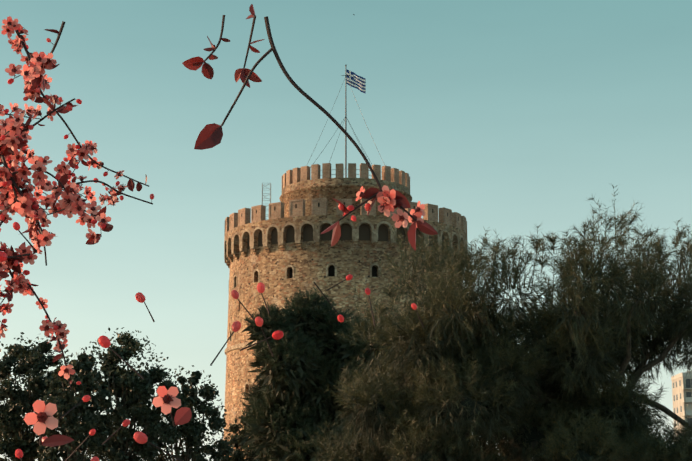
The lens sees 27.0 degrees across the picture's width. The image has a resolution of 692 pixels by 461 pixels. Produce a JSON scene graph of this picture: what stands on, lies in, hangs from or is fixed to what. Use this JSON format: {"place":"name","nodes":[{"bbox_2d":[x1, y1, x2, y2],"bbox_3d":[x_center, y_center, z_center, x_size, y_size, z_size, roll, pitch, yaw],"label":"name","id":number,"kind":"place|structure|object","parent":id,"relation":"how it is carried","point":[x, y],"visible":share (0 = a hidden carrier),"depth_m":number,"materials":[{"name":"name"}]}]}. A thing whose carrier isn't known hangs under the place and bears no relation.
{"place":"outdoors","nodes":[
{"label":"outdoors","id":0,"kind":"place"},
{"bbox_2d":[0,16,153,388],"bbox_3d":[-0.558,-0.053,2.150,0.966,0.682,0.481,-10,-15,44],"label":"cherry blossoms","id":1,"kind":"object","parent":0,"point":[14,179],"visible":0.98,"depth_m":1.88,"materials":[{"name":"pink plant"}]},
{"bbox_2d":[0,208,423,460],"bbox_3d":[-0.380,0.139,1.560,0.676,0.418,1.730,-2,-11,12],"label":"blossoms and buds","id":2,"kind":"object","parent":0,"point":[41,420],"visible":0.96,"depth_m":1.53,"materials":[{"name":"red"}]},
{"bbox_2d":[262,183,270,219],"bbox_3d":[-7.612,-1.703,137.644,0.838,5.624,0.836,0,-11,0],"label":"white tower lattice mast","id":3,"kind":"object","parent":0,"point":[265,196],"visible":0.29,"depth_m":137.72,"materials":[{"name":"grey metal"}]},
{"bbox_2d":[182,4,437,250],"bbox_3d":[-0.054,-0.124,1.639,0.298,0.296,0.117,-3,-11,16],"label":"plum blossom twigs","id":4,"kind":"object","parent":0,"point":[385,196],"visible":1,"depth_m":1.62,"materials":[{"name":"red plant"}]},
{"bbox_2d":[241,290,392,460],"bbox_3d":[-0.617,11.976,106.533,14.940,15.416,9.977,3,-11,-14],"label":"conifer sprays","id":5,"kind":"object","parent":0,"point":[264,440],"visible":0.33,"depth_m":103.92,"materials":[{"name":"green plant"}]},
{"bbox_2d":[238,287,398,460],"bbox_3d":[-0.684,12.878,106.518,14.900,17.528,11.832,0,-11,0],"label":"conifer","id":6,"kind":"object","parent":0,"point":[270,396],"depth_m":103.98,"materials":[{"name":"green plant"}]},
{"bbox_2d":[266,312,387,460],"bbox_3d":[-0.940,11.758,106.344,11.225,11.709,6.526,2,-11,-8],"label":"foliage clumps","id":7,"kind":"object","parent":6,"relation":"attached to","point":[289,359],"depth_m":104.54,"materials":[{"name":"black plant"}]},
{"bbox_2d":[0,0,691,460],"label":"sky","id":8,"kind":"structure","parent":0,"point":[506,116],"materials":[{"name":"blue"}]},
{"bbox_2d":[671,371,691,442],"bbox_3d":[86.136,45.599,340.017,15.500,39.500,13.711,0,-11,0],"label":"apartment block","id":9,"kind":"structure","parent":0,"point":[682,392],"depth_m":337.15,"materials":[{"name":"beige concrete"}]},
{"label":"ground","id":10,"kind":"structure","parent":0,"visible":0},
{"bbox_2d":[0,332,79,460],"bbox_3d":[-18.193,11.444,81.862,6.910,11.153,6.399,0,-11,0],"label":"tree","id":11,"kind":"object","parent":10,"relation":"on","point":[34,361],"depth_m":80.79,"materials":[{"name":"green plant"}]},
{"bbox_2d":[33,348,113,460],"bbox_3d":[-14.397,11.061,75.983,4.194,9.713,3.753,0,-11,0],"label":"tree","id":12,"kind":"object","parent":10,"relation":"on","point":[98,402],"depth_m":75.64,"materials":[{"name":"green plant"}]},
{"bbox_2d":[63,327,186,460],"bbox_3d":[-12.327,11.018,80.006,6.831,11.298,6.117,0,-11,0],"label":"tree","id":13,"kind":"object","parent":10,"relation":"on","point":[142,412],"depth_m":79.46,"materials":[{"name":"green plant"}]},
{"bbox_2d":[143,365,233,460],"bbox_3d":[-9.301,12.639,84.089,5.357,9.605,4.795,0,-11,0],"label":"tree","id":14,"kind":"object","parent":10,"relation":"on","point":[193,430],"depth_m":83.61,"materials":[{"name":"green plant"}]},
{"bbox_2d":[221,415,259,460],"bbox_3d":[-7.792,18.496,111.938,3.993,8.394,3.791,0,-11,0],"label":"bush","id":15,"kind":"object","parent":10,"relation":"on","point":[238,455],"depth_m":111.64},
{"bbox_2d":[223,240,462,458],"bbox_3d":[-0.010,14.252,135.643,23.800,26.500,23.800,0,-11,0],"label":"tower wall","id":16,"kind":"structure","parent":10,"relation":"on","point":[345,257],"depth_m":127.53,"materials":[{"name":"beige stone"}]},
{"bbox_2d":[228,259,380,412],"bbox_3d":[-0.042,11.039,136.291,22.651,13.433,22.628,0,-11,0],"label":"wall holes","id":17,"kind":"object","parent":16,"relation":"in","point":[294,294],"visible":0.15,"depth_m":128.41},
{"bbox_2d":[224,263,444,394],"bbox_3d":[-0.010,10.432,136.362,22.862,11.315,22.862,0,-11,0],"label":"white tower trim","id":18,"kind":"structure","parent":16,"relation":"attached to","point":[234,347],"depth_m":129.11,"materials":[{"name":"stone"}]},
{"bbox_2d":[279,178,411,217],"bbox_3d":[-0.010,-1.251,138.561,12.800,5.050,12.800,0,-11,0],"label":"turret wall","id":19,"kind":"structure","parent":16,"relation":"on","point":[329,189],"depth_m":133.22,"materials":[{"name":"brown stone"}]},
{"bbox_2d":[306,65,384,177],"bbox_3d":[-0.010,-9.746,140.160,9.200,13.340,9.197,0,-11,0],"label":"flagpole","id":20,"kind":"object","parent":19,"relation":"on","point":[345,118],"visible":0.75,"depth_m":139.99,"materials":[{"name":"grey metal"}]},
{"bbox_2d":[347,70,365,93],"bbox_3d":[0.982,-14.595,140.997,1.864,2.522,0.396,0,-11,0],"label":"greek flag","id":21,"kind":"object","parent":20,"relation":"attached to","point":[354,80],"visible":1,"depth_m":141.03,"materials":[{"name":"blue fabric"}]},
{"bbox_2d":[282,163,409,188],"bbox_3d":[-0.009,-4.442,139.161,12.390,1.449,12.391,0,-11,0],"label":"battlements","id":22,"kind":"object","parent":19,"relation":"on","point":[297,174],"visible":0.42,"depth_m":134.26,"materials":[{"name":"brown stone"}]},
{"bbox_2d":[224,215,467,267],"bbox_3d":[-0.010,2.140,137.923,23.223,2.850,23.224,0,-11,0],"label":"white tower machicolation","id":23,"kind":"object","parent":16,"relation":"attached to","point":[235,241],"visible":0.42,"depth_m":128.25,"materials":[{"name":"stone"}]},
{"bbox_2d":[224,198,466,235],"bbox_3d":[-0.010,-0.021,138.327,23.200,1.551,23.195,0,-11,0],"label":"battlements","id":24,"kind":"object","parent":23,"relation":"on","point":[243,216],"visible":0.48,"depth_m":129.72,"materials":[{"name":"brown stone"}]},
{"bbox_2d":[247,224,452,250],"bbox_3d":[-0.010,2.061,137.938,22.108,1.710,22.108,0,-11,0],"label":"arches","id":25,"kind":"structure","parent":23,"relation":"in","point":[346,231],"depth_m":127.56,"materials":[{"name":"black"}]},
{"bbox_2d":[377,285,691,460],"bbox_3d":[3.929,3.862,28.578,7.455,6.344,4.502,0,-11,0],"label":"tree branches","id":26,"kind":"object","parent":10,"relation":"on","point":[643,367],"visible":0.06,"depth_m":28.48,"materials":[{"name":"brown plant"}]},
{"bbox_2d":[309,184,691,460],"bbox_3d":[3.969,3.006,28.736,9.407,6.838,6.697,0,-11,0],"label":"pine needles","id":27,"kind":"object","parent":26,"relation":"attached to","point":[569,269],"visible":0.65,"depth_m":27.30,"materials":[{"name":"green plant"}]},
{"bbox_2d":[310,243,691,460],"bbox_3d":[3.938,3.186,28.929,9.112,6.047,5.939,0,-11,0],"label":"pine sprays","id":28,"kind":"object","parent":26,"relation":"attached to","point":[364,421],"visible":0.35,"depth_m":27.20,"materials":[{"name":"green plant"}]},
{"bbox_2d":[354,322,691,460],"bbox_3d":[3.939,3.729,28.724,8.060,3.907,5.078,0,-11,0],"label":"pine","id":29,"kind":"object","parent":26,"relation":"attached to","point":[534,435],"visible":0.12,"depth_m":27.16,"materials":[{"name":"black plant"}]}
]}

